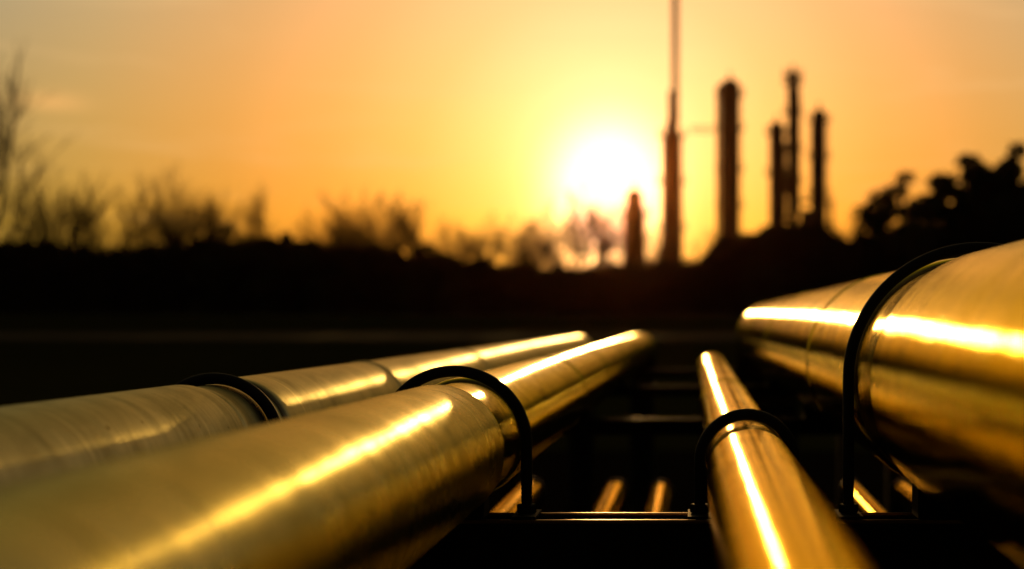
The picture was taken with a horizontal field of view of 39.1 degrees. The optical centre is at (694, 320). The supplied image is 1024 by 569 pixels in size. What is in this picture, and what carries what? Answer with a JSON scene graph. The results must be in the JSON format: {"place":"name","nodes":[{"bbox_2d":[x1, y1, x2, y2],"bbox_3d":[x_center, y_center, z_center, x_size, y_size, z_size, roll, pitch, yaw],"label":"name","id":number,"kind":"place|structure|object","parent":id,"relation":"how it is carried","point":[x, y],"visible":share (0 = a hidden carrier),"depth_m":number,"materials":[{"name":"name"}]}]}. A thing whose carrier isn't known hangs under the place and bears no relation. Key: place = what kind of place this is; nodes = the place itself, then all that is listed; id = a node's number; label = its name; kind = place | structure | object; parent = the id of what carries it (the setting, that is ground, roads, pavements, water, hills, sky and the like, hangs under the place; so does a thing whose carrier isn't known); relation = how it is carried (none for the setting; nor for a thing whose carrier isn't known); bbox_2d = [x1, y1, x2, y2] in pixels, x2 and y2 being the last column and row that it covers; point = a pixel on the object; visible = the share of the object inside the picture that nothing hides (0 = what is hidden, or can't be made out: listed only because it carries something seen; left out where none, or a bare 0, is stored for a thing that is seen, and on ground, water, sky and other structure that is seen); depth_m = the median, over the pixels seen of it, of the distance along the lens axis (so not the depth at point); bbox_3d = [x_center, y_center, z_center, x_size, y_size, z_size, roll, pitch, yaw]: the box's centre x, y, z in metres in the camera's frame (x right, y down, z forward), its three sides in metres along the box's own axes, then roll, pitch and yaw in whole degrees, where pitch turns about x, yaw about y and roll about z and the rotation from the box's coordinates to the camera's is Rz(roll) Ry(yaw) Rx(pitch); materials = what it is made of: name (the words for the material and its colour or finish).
{"place":"outdoors","nodes":[
{"label":"outdoors","id":0,"kind":"place"},
{"bbox_2d":[0,333,736,339],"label":"mown strip","id":1,"kind":"object","parent":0,"point":[337,336],"visible":0.73,"depth_m":48.44,"materials":[{"name":"black plant"}]},
{"bbox_2d":[0,315,866,450],"bbox_3d":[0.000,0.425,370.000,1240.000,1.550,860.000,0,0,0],"label":"field","id":2,"kind":"structure","parent":0,"point":[31,371],"depth_m":40.46,"materials":[{"name":"black plant"}]},
{"bbox_2d":[0,195,63,245],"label":"bare tree","id":3,"kind":"object","parent":2,"relation":"on","point":[31,231],"visible":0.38,"depth_m":112.28,"materials":[{"name":"brown plant"}]},
{"bbox_2d":[0,38,79,249],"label":"bare tree","id":4,"kind":"object","parent":2,"relation":"on","point":[8,143],"visible":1,"depth_m":48.76,"materials":[{"name":"brown plant"}]},
{"bbox_2d":[3,158,138,245],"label":"bare tree","id":5,"kind":"object","parent":2,"relation":"on","point":[69,203],"visible":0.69,"depth_m":117.68,"materials":[{"name":"brown plant"}]},
{"bbox_2d":[35,196,143,251],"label":"bare tree","id":6,"kind":"object","parent":2,"relation":"on","point":[89,239],"visible":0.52,"depth_m":114.38,"materials":[{"name":"brown plant"}]},
{"bbox_2d":[109,160,226,252],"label":"bare tree","id":7,"kind":"object","parent":2,"relation":"on","point":[155,223],"visible":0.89,"depth_m":110.27,"materials":[{"name":"brown plant"}]},
{"bbox_2d":[149,198,202,244],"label":"bare tree","id":8,"kind":"object","parent":2,"relation":"on","point":[174,224],"visible":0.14,"depth_m":113.74,"materials":[{"name":"brown plant"}]},
{"bbox_2d":[175,185,244,242],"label":"bare tree","id":9,"kind":"object","parent":2,"relation":"on","point":[213,229],"visible":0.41,"depth_m":111.90,"materials":[{"name":"brown plant"}]},
{"bbox_2d":[184,224,277,314],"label":"evergreen bush","id":10,"kind":"object","parent":2,"relation":"on","point":[209,280],"visible":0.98,"depth_m":103.75,"materials":[{"name":"black plant"}]},
{"bbox_2d":[226,177,289,243],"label":"bare tree","id":11,"kind":"object","parent":2,"relation":"on","point":[259,226],"visible":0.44,"depth_m":118.57,"materials":[{"name":"brown plant"}]},
{"bbox_2d":[246,231,331,314],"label":"evergreen bush","id":12,"kind":"object","parent":2,"relation":"on","point":[313,292],"visible":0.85,"depth_m":104.46,"materials":[{"name":"black plant"}]},
{"bbox_2d":[283,182,433,256],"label":"bare tree","id":13,"kind":"object","parent":2,"relation":"on","point":[340,237],"visible":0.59,"depth_m":110.60,"materials":[{"name":"brown plant"}]},
{"bbox_2d":[328,199,420,254],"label":"bare tree","id":14,"kind":"object","parent":2,"relation":"on","point":[374,235],"visible":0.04,"depth_m":118.98,"materials":[{"name":"brown plant"}]},
{"bbox_2d":[333,190,479,314],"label":"bare tree","id":15,"kind":"object","parent":2,"relation":"on","point":[409,233],"visible":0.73,"depth_m":106.25,"materials":[{"name":"brown plant"}]},
{"bbox_2d":[395,243,471,314],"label":"evergreen bush","id":16,"kind":"object","parent":2,"relation":"on","point":[424,291],"visible":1,"depth_m":103.61,"materials":[{"name":"black plant"}]},
{"bbox_2d":[429,215,507,265],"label":"bare tree","id":17,"kind":"object","parent":2,"relation":"on","point":[470,245],"visible":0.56,"depth_m":115.39,"materials":[{"name":"brown plant"}]},
{"bbox_2d":[0,218,959,314],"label":"thicket","id":18,"kind":"object","parent":2,"relation":"on","point":[47,276],"visible":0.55,"depth_m":105.52,"materials":[{"name":"black plant"}]},
{"bbox_2d":[503,219,571,285],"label":"bare tree","id":19,"kind":"object","parent":2,"relation":"on","point":[527,246],"visible":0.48,"depth_m":112.12,"materials":[{"name":"brown plant"}]},
{"bbox_2d":[469,183,647,271],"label":"bare tree","id":20,"kind":"object","parent":2,"relation":"on","point":[513,257],"visible":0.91,"depth_m":110.34,"materials":[{"name":"brown plant"}]},
{"bbox_2d":[547,181,672,268],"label":"bare tree","id":21,"kind":"object","parent":2,"relation":"on","point":[602,240],"visible":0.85,"depth_m":114.28,"materials":[{"name":"brown plant"}]},
{"bbox_2d":[618,182,650,265],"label":"distillation column","id":22,"kind":"structure","parent":2,"relation":"on","point":[633,191],"depth_m":234.67,"materials":[{"name":"metal"}]},
{"bbox_2d":[634,228,682,265],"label":"bare tree","id":23,"kind":"object","parent":2,"relation":"on","point":[662,255],"visible":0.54,"depth_m":112.19,"materials":[{"name":"brown plant"}]},
{"bbox_2d":[657,0,686,267],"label":"flare stack","id":24,"kind":"object","parent":2,"relation":"on","point":[671,182],"visible":0.86,"depth_m":244.79,"materials":[{"name":"metal"}]},
{"bbox_2d":[676,226,724,261],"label":"bare tree","id":25,"kind":"object","parent":2,"relation":"on","point":[708,244],"visible":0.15,"depth_m":113.52,"materials":[{"name":"brown plant"}]},
{"bbox_2d":[715,72,744,242],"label":"distillation column","id":26,"kind":"structure","parent":2,"relation":"on","point":[729,129],"depth_m":246.53,"materials":[{"name":"metal"}]},
{"bbox_2d":[738,227,788,312],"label":"evergreen bush","id":27,"kind":"object","parent":2,"relation":"on","point":[774,286],"visible":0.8,"depth_m":99.30,"materials":[{"name":"black plant"}]},
{"bbox_2d":[765,115,787,226],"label":"distillation column","id":28,"kind":"structure","parent":2,"relation":"on","point":[776,133],"depth_m":250.88,"materials":[{"name":"metal"}]},
{"bbox_2d":[784,142,793,226],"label":"smokestack","id":29,"kind":"object","parent":2,"relation":"on","point":[788,188],"visible":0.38,"depth_m":251.86,"materials":[{"name":"metal"}]},
{"bbox_2d":[783,64,802,223],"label":"distillation column","id":30,"kind":"structure","parent":2,"relation":"on","point":[793,83],"depth_m":254.16,"materials":[{"name":"metal"}]},
{"bbox_2d":[793,200,833,233],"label":"process structure","id":31,"kind":"object","parent":2,"relation":"on","point":[806,215],"visible":0.2,"depth_m":242.95,"materials":[{"name":"metal"}]},
{"bbox_2d":[807,102,830,226],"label":"distillation column","id":32,"kind":"structure","parent":2,"relation":"on","point":[817,158],"depth_m":248.93,"materials":[{"name":"metal"}]},
{"bbox_2d":[810,213,867,272],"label":"bare tree","id":33,"kind":"object","parent":2,"relation":"on","point":[850,225],"visible":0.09,"depth_m":109.71,"materials":[{"name":"brown plant"}]},
{"bbox_2d":[854,228,900,274],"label":"leafy tree","id":34,"kind":"object","parent":2,"relation":"on","point":[886,259],"visible":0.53,"depth_m":95.09,"materials":[{"name":"black plant"}]},
{"bbox_2d":[850,171,949,266],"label":"leafy tree","id":35,"kind":"object","parent":2,"relation":"on","point":[879,218],"visible":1,"depth_m":83.18,"materials":[{"name":"black plant"}]},
{"bbox_2d":[883,222,965,260],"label":"leafy tree","id":36,"kind":"object","parent":2,"relation":"on","point":[910,253],"visible":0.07,"depth_m":97.65,"materials":[{"name":"black plant"}]},
{"bbox_2d":[891,172,977,259],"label":"leafy tree","id":37,"kind":"object","parent":2,"relation":"on","point":[929,216],"visible":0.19,"depth_m":91.00,"materials":[{"name":"black plant"}]},
{"bbox_2d":[913,152,1023,245],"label":"leafy tree","id":38,"kind":"object","parent":2,"relation":"on","point":[975,176],"visible":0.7,"depth_m":84.36,"materials":[{"name":"black plant"}]},
{"bbox_2d":[948,200,1023,242],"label":"leafy tree","id":39,"kind":"object","parent":2,"relation":"on","point":[950,236],"depth_m":94.77,"materials":[{"name":"black plant"}]},
{"bbox_2d":[971,142,1023,243],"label":"leafy tree","id":40,"kind":"object","parent":2,"relation":"on","point":[1006,184],"visible":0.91,"depth_m":83.02,"materials":[{"name":"black plant"}]},
{"bbox_2d":[0,0,1023,270],"label":"sky","id":41,"kind":"structure","parent":0,"point":[475,108],"materials":[{"name":"orange"}]},
{"bbox_2d":[690,127,714,131],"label":"pipe bridge","id":42,"kind":"structure","parent":0,"point":[703,129],"depth_m":246.58,"materials":[{"name":"metal"}]},
{"bbox_3d":[-1.000,1.194,2.500,16.000,0.001,21.000,0,0,0],"label":"gravel yard","id":43,"kind":"object","parent":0,"visible":0},
{"bbox_2d":[407,369,1023,568],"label":"pipe rack","id":44,"kind":"object","parent":43,"relation":"on","point":[888,539],"visible":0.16,"depth_m":2.09,"materials":[{"name":"metal"}]},
{"bbox_2d":[175,373,279,422],"bbox_3d":[-0.719,0.223,2.130,0.229,0.290,0.082,0,0,0],"label":"clamp","id":45,"kind":"object","parent":44,"relation":"attached to","point":[259,397],"visible":0.12,"depth_m":2.12,"materials":[{"name":"black metal"}]},
{"bbox_2d":[0,335,594,509],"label":"clad pipe","id":46,"kind":"object","parent":44,"relation":"on","point":[40,439],"visible":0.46,"depth_m":1.90,"materials":[{"name":"metal"}]},
{"bbox_2d":[0,333,655,568],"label":"clad pipe","id":47,"kind":"object","parent":44,"relation":"on","point":[405,479],"visible":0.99,"depth_m":1.12,"materials":[{"name":"metal"}]},
{"bbox_2d":[396,365,541,518],"bbox_3d":[-0.360,0.218,2.130,0.254,0.301,0.082,0,0,0],"label":"bolt","id":48,"kind":"object","parent":44,"relation":"attached to","point":[527,508],"visible":0.52,"depth_m":2.12,"materials":[{"name":"black metal"}]},
{"bbox_2d":[491,477,546,511],"bbox_3d":[-0.482,0.841,1.912,0.088,0.758,4.823,0,0,0],"label":"tube","id":49,"kind":"object","parent":44,"relation":"on","point":[510,501],"visible":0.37,"depth_m":3.96,"materials":[{"name":"metal"}]},
{"bbox_2d":[592,478,628,511],"bbox_3d":[-0.234,0.845,1.931,0.080,0.750,4.861,0,0,0],"label":"tube","id":50,"kind":"object","parent":44,"relation":"on","point":[613,497],"visible":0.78,"depth_m":3.96,"materials":[{"name":"metal"}]},
{"bbox_2d":[645,479,673,511],"bbox_3d":[-0.098,0.847,1.928,0.076,0.746,4.855,0,0,0],"label":"tube","id":51,"kind":"object","parent":44,"relation":"on","point":[661,493],"visible":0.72,"depth_m":3.95,"materials":[{"name":"metal"}]},
{"bbox_2d":[688,409,799,518],"bbox_3d":[0.080,0.250,2.130,0.178,0.236,0.082,0,0,0],"label":"bolt","id":52,"kind":"object","parent":44,"relation":"attached to","point":[699,508],"visible":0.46,"depth_m":2.12,"materials":[{"name":"black metal"}]},
{"bbox_2d":[697,353,877,568],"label":"clad pipe","id":53,"kind":"object","parent":44,"relation":"on","point":[770,505],"visible":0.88,"depth_m":1.26,"materials":[{"name":"metal"}]},
{"bbox_2d":[839,479,885,511],"bbox_3d":[0.474,0.849,1.950,0.072,0.742,4.899,0,0,0],"label":"tube","id":54,"kind":"object","parent":44,"relation":"on","point":[864,500],"visible":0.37,"depth_m":3.89,"materials":[{"name":"metal"}]},
{"bbox_2d":[736,240,1023,567],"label":"clad pipe","id":55,"kind":"object","parent":44,"relation":"on","point":[939,393],"visible":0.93,"depth_m":1.58,"materials":[{"name":"metal"}]},
{"bbox_2d":[891,479,911,511],"bbox_3d":[0.640,0.855,1.991,0.060,0.730,4.981,0,0,0],"label":"tube","id":56,"kind":"object","parent":44,"relation":"on","point":[901,492],"visible":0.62,"depth_m":4.37,"materials":[{"name":"metal"}]},
{"bbox_2d":[835,242,1004,518],"bbox_3d":[0.428,0.125,2.130,0.430,0.485,0.082,0,0,0],"label":"bolt","id":57,"kind":"object","parent":44,"relation":"attached to","point":[848,508],"visible":0.81,"depth_m":2.12,"materials":[{"name":"black metal"}]},
{"bbox_2d":[912,483,956,518],"bbox_3d":[0.428,0.265,2.130,0.194,0.056,0.060,0,0,0],"label":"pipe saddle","id":58,"kind":"object","parent":44,"relation":"on","point":[924,506],"visible":0.2,"depth_m":2.10,"materials":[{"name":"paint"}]}
]}

